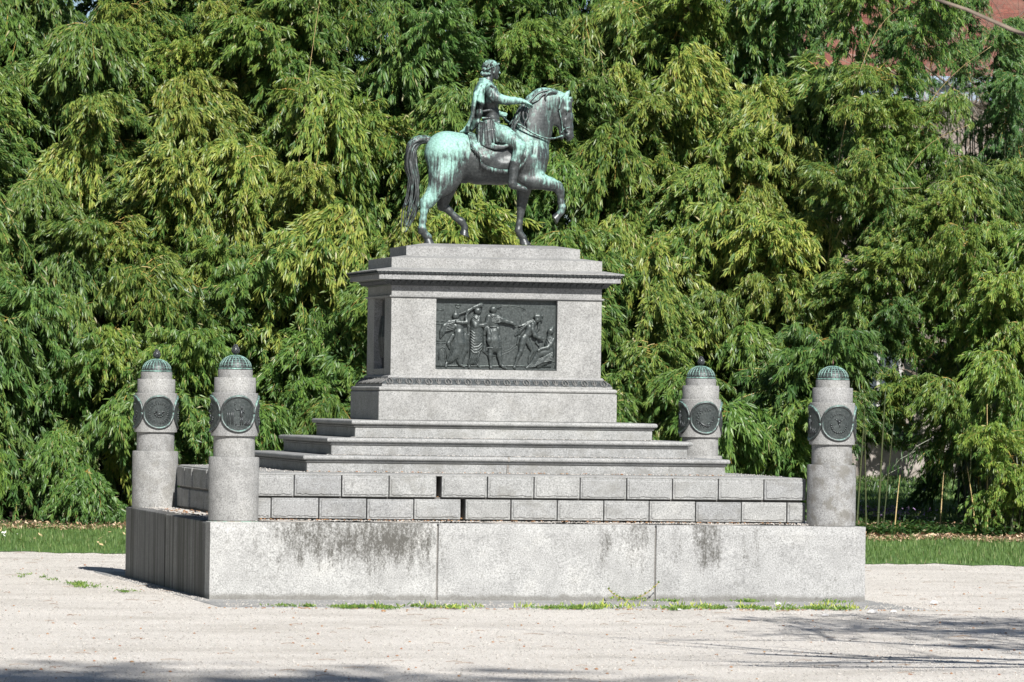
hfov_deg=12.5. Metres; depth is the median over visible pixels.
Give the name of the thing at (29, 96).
bamboo plant
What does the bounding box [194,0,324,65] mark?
bamboo plant
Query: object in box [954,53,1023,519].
bamboo plant
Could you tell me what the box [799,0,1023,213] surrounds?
bare tree
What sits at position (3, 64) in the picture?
bamboo plant
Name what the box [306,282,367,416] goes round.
bamboo plant
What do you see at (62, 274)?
bamboo plant
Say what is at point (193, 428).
bamboo plant
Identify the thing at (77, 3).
sky
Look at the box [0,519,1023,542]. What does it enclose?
leaf litter
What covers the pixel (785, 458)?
bamboo plant
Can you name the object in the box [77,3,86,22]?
bamboo plant
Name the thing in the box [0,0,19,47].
bamboo plant
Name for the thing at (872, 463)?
garden wall
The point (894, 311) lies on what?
bamboo plant
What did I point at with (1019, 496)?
bamboo plant
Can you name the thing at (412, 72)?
bamboo plant
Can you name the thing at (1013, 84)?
bamboo plant
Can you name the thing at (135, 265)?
bamboo plant
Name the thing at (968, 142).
bare tree
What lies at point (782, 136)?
bamboo plant
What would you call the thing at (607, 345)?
bamboo plant
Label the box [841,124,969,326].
bamboo cane
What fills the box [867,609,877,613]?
stone
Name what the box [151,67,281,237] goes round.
bamboo plant
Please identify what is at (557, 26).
bamboo plant
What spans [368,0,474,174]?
bamboo plant
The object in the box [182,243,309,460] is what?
bamboo plant
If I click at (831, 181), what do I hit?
bamboo plant
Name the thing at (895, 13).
bamboo plant
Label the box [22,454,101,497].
bamboo plant
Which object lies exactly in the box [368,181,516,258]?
bamboo plant
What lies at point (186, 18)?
bamboo plant
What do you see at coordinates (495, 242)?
bamboo plant
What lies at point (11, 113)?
bamboo plant
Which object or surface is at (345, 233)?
bamboo plant
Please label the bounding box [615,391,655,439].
bamboo plant
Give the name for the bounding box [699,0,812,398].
bamboo plant
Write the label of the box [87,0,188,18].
bamboo plant
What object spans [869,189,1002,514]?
bamboo plant
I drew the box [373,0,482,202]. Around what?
bamboo plant
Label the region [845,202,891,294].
bamboo plant
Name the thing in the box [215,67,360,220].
bamboo plant
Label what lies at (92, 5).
bamboo plant
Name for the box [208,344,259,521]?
pillar
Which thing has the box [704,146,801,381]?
bamboo plant
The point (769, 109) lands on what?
bamboo plant
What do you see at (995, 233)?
bamboo plant
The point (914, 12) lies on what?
bamboo plant
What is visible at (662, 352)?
bamboo plant
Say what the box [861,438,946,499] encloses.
leaf spray
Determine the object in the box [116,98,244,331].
bamboo plant
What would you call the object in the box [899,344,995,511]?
bamboo plant
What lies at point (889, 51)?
bamboo plant
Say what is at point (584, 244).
bamboo plant
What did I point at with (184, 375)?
bamboo plant
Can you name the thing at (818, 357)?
bamboo plant
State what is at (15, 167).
bamboo plant
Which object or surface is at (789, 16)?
bamboo plant
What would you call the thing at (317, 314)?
bamboo plant
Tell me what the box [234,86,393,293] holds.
bamboo plant
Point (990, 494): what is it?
bamboo plant
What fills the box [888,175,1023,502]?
bamboo plant
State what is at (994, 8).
house
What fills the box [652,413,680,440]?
bamboo plant
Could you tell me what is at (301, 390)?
bamboo plant
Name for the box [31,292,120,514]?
bamboo plant
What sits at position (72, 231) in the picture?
bamboo plant
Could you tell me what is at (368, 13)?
bamboo plant
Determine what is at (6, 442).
bamboo plant
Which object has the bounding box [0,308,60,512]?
bamboo plant
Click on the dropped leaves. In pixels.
(60, 541)
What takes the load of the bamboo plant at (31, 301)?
on the flower bed soil
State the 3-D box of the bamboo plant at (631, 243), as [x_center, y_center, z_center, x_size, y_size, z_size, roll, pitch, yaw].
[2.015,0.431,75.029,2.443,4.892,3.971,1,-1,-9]
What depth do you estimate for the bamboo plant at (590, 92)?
75.21 m
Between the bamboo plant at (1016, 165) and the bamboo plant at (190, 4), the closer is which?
the bamboo plant at (1016, 165)
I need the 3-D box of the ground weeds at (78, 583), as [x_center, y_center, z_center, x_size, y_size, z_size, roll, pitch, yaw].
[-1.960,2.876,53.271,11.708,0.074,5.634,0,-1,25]
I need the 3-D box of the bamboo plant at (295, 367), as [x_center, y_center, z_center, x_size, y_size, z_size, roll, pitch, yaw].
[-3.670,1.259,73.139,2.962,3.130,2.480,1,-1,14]
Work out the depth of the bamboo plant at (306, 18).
76.47 m
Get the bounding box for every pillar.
[132,349,178,507]
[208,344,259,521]
[678,356,722,458]
[806,359,856,526]
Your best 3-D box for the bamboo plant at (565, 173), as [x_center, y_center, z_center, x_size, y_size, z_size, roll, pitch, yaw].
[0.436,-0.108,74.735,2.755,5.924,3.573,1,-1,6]
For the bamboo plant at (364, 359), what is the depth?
72.70 m
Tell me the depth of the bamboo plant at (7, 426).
71.80 m
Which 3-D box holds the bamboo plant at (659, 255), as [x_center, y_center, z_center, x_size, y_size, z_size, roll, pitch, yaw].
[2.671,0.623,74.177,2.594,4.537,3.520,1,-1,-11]
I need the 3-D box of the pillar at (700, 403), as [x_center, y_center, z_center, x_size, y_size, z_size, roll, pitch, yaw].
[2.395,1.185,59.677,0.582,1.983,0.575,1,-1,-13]
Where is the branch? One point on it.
(1002, 25)
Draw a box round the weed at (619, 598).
[608,581,659,600]
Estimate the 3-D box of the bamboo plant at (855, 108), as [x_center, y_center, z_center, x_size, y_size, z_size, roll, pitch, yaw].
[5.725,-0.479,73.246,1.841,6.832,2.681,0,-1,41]
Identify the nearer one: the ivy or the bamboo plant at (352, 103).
the ivy
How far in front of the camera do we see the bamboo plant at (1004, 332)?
74.87 m
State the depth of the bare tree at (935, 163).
80.19 m
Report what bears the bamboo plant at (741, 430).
on the flower bed soil
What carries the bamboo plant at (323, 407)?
on the flower bed soil
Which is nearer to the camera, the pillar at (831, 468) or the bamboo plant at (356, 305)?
the pillar at (831, 468)
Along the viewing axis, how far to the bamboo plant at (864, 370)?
71.37 m
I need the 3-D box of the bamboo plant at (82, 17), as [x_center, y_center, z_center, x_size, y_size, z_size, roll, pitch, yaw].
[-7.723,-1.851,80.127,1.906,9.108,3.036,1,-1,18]
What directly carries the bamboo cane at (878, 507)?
on the flower bed soil
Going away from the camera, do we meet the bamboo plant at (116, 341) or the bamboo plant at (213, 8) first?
the bamboo plant at (116, 341)
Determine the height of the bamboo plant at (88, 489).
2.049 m
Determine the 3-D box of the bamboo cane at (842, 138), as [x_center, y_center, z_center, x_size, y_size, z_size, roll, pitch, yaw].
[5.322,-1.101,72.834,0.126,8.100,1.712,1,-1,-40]
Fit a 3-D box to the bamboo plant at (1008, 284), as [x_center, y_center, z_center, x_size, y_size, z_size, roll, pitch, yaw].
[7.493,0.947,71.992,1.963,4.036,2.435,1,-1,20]
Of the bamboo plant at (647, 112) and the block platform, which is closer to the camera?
the block platform
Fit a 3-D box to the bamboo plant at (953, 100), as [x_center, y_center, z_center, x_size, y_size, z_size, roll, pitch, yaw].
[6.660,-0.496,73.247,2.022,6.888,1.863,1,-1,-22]
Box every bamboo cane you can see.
[298,1,319,162]
[819,187,918,313]
[823,12,893,340]
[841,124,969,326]
[854,47,989,269]
[856,397,865,525]
[864,425,866,525]
[876,389,885,526]
[883,422,893,523]
[894,477,899,524]
[939,472,943,524]
[967,468,976,532]
[968,445,971,528]
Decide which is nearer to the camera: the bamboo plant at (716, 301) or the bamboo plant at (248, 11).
the bamboo plant at (716, 301)
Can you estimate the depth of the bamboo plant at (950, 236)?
72.00 m
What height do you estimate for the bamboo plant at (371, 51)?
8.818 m
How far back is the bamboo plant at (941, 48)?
75.60 m
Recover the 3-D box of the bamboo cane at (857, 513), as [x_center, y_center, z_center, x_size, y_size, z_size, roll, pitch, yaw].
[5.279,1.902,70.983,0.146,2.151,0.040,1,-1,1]
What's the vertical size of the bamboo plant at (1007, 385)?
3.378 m
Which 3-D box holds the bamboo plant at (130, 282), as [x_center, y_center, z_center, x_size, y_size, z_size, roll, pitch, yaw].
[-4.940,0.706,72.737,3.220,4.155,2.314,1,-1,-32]
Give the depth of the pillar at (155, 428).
57.85 m
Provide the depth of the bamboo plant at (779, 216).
73.77 m
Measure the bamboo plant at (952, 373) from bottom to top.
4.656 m
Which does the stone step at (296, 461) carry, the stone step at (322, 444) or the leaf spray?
the stone step at (322, 444)
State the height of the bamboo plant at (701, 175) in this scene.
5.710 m
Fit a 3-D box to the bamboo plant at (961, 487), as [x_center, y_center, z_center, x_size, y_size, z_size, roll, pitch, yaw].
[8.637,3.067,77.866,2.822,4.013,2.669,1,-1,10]
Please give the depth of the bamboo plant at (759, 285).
72.58 m
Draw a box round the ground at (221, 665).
[0,478,1023,681]
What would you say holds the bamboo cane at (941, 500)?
on the flower bed soil
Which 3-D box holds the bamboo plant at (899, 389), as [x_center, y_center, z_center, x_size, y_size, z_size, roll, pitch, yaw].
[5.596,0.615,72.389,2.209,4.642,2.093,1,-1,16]
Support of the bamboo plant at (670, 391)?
on the flower bed soil
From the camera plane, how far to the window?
107.92 m
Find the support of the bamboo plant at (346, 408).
on the flower bed soil
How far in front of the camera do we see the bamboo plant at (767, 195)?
74.11 m
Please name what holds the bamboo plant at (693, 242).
on the flower bed soil
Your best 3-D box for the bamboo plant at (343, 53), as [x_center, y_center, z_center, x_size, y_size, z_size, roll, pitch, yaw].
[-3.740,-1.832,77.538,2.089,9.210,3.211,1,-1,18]
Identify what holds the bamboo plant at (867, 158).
on the flower bed soil
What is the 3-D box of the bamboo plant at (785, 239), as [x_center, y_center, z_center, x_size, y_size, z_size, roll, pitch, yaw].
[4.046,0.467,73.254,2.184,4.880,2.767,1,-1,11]
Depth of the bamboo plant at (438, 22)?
75.17 m
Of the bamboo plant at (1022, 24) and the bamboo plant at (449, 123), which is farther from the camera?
the bamboo plant at (1022, 24)
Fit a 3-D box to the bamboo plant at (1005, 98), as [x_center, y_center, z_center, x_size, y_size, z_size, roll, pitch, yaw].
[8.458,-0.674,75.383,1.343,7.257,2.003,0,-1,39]
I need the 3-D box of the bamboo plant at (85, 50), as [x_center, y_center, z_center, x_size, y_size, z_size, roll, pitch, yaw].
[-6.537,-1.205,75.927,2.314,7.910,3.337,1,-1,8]
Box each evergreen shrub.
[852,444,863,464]
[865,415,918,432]
[874,349,972,455]
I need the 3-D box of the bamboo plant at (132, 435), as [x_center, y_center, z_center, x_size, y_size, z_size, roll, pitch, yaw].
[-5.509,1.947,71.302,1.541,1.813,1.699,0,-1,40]
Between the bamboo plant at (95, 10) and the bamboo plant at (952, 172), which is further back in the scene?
the bamboo plant at (95, 10)
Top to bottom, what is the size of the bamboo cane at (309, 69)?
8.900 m
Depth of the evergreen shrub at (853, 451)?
95.78 m
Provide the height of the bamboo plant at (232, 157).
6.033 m
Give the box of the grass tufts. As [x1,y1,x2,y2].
[361,599,867,609]
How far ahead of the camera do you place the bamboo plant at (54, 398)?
72.15 m
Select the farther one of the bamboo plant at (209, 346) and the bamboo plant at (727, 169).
the bamboo plant at (727, 169)
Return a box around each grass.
[805,474,1021,526]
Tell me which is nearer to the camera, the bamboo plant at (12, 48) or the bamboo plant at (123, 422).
the bamboo plant at (123, 422)
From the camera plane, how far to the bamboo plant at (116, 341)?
71.85 m
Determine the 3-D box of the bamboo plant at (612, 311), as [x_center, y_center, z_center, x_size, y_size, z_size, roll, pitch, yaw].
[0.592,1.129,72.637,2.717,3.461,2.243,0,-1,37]
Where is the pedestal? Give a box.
[347,243,624,422]
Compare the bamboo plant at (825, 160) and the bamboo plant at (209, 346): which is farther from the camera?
the bamboo plant at (825, 160)
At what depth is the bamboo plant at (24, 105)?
76.76 m
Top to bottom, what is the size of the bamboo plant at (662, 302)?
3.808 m
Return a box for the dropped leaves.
[0,529,124,544]
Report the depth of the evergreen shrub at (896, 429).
95.86 m
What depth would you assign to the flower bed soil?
70.64 m
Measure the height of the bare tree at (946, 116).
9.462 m
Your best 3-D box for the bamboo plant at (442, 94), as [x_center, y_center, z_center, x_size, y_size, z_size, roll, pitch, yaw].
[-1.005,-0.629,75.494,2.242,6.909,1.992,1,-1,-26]
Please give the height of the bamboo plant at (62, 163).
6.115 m
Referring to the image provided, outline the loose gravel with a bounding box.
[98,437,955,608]
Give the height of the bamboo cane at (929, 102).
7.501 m
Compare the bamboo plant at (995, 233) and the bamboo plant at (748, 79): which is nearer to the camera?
the bamboo plant at (995, 233)
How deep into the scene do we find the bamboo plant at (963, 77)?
74.80 m
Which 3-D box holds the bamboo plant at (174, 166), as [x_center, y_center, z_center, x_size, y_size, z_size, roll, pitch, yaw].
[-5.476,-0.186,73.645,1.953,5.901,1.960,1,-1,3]
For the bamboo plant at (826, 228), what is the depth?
73.20 m
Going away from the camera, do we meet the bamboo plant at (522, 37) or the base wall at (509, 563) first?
the base wall at (509, 563)
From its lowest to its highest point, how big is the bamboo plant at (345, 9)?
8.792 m
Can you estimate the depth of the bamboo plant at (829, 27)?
80.52 m
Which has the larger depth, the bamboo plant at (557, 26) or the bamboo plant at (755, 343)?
the bamboo plant at (557, 26)
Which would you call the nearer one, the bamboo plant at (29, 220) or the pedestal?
the pedestal
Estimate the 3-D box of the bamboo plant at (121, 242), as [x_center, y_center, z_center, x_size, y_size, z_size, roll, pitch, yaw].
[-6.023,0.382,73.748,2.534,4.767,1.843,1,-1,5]
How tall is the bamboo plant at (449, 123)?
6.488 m
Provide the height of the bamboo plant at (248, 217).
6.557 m
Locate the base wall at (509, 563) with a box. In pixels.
[95,506,928,609]
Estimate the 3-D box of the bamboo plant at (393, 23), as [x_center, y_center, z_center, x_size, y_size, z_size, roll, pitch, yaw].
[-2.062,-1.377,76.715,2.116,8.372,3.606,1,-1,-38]
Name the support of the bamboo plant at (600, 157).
on the flower bed soil
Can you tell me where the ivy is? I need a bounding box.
[0,513,1023,535]
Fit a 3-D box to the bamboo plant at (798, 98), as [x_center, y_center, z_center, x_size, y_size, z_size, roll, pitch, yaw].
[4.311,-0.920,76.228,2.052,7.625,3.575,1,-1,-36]
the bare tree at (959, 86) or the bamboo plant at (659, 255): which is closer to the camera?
the bamboo plant at (659, 255)
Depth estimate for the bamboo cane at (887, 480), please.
71.38 m
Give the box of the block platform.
[177,464,805,525]
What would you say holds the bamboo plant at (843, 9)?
on the flower bed soil
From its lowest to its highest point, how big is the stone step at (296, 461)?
0.197 m
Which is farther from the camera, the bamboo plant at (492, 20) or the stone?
the bamboo plant at (492, 20)
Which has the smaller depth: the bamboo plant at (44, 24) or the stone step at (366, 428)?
the stone step at (366, 428)
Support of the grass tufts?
on the ground at (221, 665)
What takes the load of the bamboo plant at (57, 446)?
on the flower bed soil
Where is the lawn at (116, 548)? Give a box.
[0,469,1023,565]
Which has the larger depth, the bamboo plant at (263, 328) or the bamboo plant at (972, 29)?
the bamboo plant at (972, 29)
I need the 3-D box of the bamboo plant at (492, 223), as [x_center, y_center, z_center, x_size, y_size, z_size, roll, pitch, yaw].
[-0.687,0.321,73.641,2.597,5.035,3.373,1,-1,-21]
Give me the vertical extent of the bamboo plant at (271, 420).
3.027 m
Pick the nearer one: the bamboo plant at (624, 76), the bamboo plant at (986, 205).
the bamboo plant at (986, 205)
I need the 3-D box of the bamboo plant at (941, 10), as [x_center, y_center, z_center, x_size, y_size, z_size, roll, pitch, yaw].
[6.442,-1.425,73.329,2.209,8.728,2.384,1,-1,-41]
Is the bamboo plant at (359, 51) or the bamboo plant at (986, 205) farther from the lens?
the bamboo plant at (359, 51)
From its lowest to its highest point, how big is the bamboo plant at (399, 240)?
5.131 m
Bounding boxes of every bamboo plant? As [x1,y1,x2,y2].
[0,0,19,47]
[0,3,74,199]
[0,5,44,171]
[0,6,36,170]
[0,61,47,215]
[0,70,73,256]
[0,85,56,286]
[0,133,28,245]
[0,189,70,354]
[0,261,31,417]
[0,273,93,515]
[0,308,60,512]
[0,355,39,517]
[0,367,34,516]
[0,433,10,517]
[0,448,11,511]
[0,449,65,521]
[1,50,119,268]
[3,0,36,22]
[4,135,113,324]
[4,174,106,507]
[9,0,79,110]
[12,203,102,466]
[19,0,89,496]
[21,205,130,464]
[21,332,148,511]
[22,427,93,521]
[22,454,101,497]
[26,240,121,508]
[31,89,157,474]
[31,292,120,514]
[36,19,173,470]
[43,465,127,524]
[61,0,168,23]
[69,19,174,471]
[71,214,186,414]
[75,322,209,506]
[75,390,187,512]
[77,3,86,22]
[83,0,205,497]
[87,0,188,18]
[87,0,239,147]
[93,159,210,321]
[93,252,270,410]
[97,419,202,486]
[101,0,225,111]
[109,322,224,506]
[113,33,220,256]
[115,140,222,459]
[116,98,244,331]
[117,313,134,382]
[117,380,213,464]
[128,327,238,463]
[134,251,216,365]
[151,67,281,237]
[163,0,263,100]
[163,103,290,355]
[163,232,269,378]
[182,135,282,362]
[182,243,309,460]
[191,0,266,162]
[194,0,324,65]
[195,12,319,240]
[202,403,296,463]
[203,3,281,134]
[206,321,341,462]
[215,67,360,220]
[222,227,364,449]
[228,0,366,209]
[230,197,367,397]
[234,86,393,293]
[247,0,357,134]
[255,0,367,88]
[260,89,395,241]
[268,157,363,327]
[270,374,349,448]
[278,395,349,448]
[291,304,366,402]
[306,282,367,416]
[311,95,439,293]
[319,0,403,188]
[325,10,387,70]
[327,338,366,400]
[336,60,375,216]
[339,0,387,60]
[341,375,364,415]
[342,195,444,394]
[361,0,452,188]
[361,44,467,228]
[364,0,420,60]
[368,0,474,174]
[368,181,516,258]
[370,0,491,234]
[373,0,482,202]
[384,84,475,210]
[409,107,552,240]
[411,97,552,241]
[419,199,544,244]
[421,0,575,217]
[448,0,553,87]
[467,70,569,234]
[475,145,589,243]
[476,232,505,244]
[484,0,581,123]
[496,18,595,226]
[499,72,628,226]
[512,15,596,234]
[530,0,657,158]
[530,226,668,413]
[537,9,618,214]
[547,0,598,23]
[549,216,628,338]
[550,119,660,291]
[571,0,743,199]
[574,59,657,219]
[588,0,740,160]
[592,212,646,345]
[601,295,674,439]
[601,304,641,369]
[601,336,702,422]
[602,88,699,222]
[605,199,774,401]
[611,162,726,287]
[612,236,730,402]
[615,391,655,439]
[622,126,794,370]
[631,280,718,439]
[632,0,737,220]
[642,364,737,458]
[647,43,803,155]
[649,0,729,219]
[649,287,748,371]
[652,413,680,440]
[653,41,745,221]
[666,396,776,474]
[683,177,792,394]
[690,0,866,224]
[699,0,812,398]
[702,95,891,435]
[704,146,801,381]
[704,213,838,409]
[706,73,793,395]
[706,319,810,469]
[709,0,806,89]
[715,202,845,382]
[718,118,856,477]
[722,49,871,330]
[724,265,875,477]
[729,322,881,477]
[729,407,811,520]
[733,79,843,167]
[736,397,863,480]
[739,0,853,477]
[775,209,881,425]
[793,2,869,63]
[794,159,968,353]
[800,230,943,460]
[803,0,926,337]
[805,90,939,513]
[805,130,937,499]
[805,146,924,517]
[806,60,979,502]
[811,391,876,452]
[817,157,859,253]
[828,0,930,329]
[828,326,891,430]
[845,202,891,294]
[848,295,923,391]
[863,94,1006,524]
[864,20,994,516]
[869,0,999,500]
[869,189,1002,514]
[885,87,993,479]
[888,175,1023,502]
[892,1,966,514]
[895,0,985,489]
[896,219,1021,516]
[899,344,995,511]
[907,1,972,159]
[920,154,1023,410]
[922,232,1023,520]
[924,174,1023,522]
[932,270,1023,526]
[934,0,996,519]
[942,39,991,482]
[945,218,1022,525]
[946,186,1023,391]
[948,348,1023,532]
[951,424,1023,515]
[953,420,1023,533]
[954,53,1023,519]
[954,156,1023,522]
[957,462,1023,533]
[968,14,1023,516]
[978,68,1023,519]
[978,81,1023,466]
[979,228,1023,373]
[985,38,1023,487]
[994,18,1023,517]
[1001,471,1023,516]
[1008,265,1023,347]
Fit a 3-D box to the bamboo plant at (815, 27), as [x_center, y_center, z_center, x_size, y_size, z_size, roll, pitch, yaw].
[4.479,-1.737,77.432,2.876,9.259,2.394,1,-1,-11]
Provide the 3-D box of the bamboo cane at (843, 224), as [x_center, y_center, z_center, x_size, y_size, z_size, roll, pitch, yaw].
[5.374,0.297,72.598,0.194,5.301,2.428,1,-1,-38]
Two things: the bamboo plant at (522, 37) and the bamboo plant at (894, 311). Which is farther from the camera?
the bamboo plant at (522, 37)
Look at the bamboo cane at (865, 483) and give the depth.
71.17 m
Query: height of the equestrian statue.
2.240 m
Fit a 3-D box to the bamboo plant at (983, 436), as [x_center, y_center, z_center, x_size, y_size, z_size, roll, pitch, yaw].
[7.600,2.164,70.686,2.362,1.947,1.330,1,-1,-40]
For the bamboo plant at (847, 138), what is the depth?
73.57 m
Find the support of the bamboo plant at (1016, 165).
on the flower bed soil
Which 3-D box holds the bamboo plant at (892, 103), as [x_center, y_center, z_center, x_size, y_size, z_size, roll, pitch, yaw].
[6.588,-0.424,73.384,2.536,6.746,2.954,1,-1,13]
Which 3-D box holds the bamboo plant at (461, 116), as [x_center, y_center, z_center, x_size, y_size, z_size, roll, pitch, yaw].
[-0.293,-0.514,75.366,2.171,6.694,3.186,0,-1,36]
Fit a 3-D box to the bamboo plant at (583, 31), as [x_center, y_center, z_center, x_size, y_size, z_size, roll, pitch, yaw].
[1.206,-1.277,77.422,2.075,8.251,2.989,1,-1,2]
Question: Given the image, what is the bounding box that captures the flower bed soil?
[0,505,1022,540]
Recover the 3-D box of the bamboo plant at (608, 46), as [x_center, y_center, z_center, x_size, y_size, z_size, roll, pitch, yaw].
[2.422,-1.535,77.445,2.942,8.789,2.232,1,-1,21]
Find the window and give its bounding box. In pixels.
[859,353,901,406]
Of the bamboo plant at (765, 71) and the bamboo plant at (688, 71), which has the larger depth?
the bamboo plant at (765, 71)
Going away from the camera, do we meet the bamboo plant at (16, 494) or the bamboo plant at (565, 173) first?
the bamboo plant at (16, 494)
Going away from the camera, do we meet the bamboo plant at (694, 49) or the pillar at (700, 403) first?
the pillar at (700, 403)
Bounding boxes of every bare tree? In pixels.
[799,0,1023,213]
[836,14,1010,217]
[840,52,1022,227]
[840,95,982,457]
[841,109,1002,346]
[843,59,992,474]
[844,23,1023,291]
[865,0,1023,201]
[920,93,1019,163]
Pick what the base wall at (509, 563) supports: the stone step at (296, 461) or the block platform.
the block platform
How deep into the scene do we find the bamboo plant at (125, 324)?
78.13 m
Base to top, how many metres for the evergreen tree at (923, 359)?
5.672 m
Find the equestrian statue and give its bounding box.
[401,60,573,244]
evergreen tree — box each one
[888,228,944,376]
[940,127,1022,229]
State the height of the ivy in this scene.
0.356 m
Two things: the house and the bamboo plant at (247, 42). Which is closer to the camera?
the bamboo plant at (247, 42)
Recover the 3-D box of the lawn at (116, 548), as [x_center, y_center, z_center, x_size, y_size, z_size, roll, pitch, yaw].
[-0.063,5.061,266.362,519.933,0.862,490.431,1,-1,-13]
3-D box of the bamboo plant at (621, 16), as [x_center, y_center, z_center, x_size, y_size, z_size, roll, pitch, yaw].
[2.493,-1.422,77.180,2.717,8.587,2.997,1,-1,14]
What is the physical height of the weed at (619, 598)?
0.242 m
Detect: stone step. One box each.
[255,450,729,475]
[279,435,692,458]
[312,418,657,440]
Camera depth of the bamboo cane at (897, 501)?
71.27 m
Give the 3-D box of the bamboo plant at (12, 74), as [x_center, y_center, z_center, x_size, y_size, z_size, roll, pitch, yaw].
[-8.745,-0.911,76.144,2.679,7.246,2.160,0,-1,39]
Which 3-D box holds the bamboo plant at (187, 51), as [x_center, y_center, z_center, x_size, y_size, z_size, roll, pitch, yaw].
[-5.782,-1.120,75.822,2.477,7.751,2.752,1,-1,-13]
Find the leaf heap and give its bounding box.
[858,520,1023,537]
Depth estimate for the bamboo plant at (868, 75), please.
72.79 m
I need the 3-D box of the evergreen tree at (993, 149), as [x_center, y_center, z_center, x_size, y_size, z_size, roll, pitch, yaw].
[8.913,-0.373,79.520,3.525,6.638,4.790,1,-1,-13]
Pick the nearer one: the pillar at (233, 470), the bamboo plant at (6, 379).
the pillar at (233, 470)
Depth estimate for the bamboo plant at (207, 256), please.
73.30 m
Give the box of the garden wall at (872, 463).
[852,432,956,477]
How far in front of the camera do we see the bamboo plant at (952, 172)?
72.51 m
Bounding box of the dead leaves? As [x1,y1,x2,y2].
[166,470,768,523]
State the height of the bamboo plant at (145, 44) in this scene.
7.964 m
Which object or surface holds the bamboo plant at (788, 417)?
on the flower bed soil
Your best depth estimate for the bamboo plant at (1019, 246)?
72.00 m
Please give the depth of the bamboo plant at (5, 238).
73.10 m
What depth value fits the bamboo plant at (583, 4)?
79.72 m
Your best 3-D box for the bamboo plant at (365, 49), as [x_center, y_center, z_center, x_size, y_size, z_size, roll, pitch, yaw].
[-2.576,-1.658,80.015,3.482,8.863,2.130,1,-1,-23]
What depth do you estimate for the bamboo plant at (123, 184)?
73.76 m
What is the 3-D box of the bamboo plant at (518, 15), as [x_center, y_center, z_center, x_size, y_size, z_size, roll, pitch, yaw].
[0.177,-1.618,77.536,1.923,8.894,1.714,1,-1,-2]
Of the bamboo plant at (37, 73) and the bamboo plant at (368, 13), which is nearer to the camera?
the bamboo plant at (37, 73)
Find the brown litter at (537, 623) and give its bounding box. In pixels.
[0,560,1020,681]
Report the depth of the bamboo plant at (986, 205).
72.23 m
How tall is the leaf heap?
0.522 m
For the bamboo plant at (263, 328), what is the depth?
72.42 m
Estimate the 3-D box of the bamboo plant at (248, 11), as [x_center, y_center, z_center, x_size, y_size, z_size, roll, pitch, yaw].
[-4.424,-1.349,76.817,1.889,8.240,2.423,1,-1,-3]
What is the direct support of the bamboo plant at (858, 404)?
on the flower bed soil
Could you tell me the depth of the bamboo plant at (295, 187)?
73.76 m
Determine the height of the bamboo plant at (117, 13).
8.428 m
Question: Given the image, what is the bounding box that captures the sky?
[73,0,729,220]
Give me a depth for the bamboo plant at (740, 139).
74.39 m
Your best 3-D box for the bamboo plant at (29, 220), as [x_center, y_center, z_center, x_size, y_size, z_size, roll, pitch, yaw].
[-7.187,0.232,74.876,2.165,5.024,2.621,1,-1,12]
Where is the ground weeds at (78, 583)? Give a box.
[12,572,854,610]
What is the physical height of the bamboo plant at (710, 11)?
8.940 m
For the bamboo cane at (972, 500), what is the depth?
70.67 m
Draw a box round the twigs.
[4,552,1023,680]
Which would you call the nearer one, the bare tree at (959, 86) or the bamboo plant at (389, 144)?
the bamboo plant at (389, 144)
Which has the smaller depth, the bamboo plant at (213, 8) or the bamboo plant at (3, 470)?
the bamboo plant at (3, 470)
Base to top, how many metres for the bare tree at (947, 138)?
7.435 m
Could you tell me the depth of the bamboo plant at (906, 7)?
77.30 m
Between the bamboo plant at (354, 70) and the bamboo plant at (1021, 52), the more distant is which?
the bamboo plant at (354, 70)
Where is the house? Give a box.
[788,0,1023,428]
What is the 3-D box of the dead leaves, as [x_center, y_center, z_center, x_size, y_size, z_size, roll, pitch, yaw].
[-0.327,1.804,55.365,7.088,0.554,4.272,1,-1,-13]
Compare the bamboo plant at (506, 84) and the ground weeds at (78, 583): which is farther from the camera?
the bamboo plant at (506, 84)
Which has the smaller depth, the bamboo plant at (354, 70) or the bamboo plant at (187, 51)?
the bamboo plant at (187, 51)
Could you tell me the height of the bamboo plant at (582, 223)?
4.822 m
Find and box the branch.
[935,0,1023,36]
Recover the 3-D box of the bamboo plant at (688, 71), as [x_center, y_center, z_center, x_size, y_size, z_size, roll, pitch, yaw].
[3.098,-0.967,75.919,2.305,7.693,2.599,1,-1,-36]
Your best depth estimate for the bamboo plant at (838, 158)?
79.53 m
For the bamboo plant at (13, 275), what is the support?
on the flower bed soil
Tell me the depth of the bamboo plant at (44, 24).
77.08 m

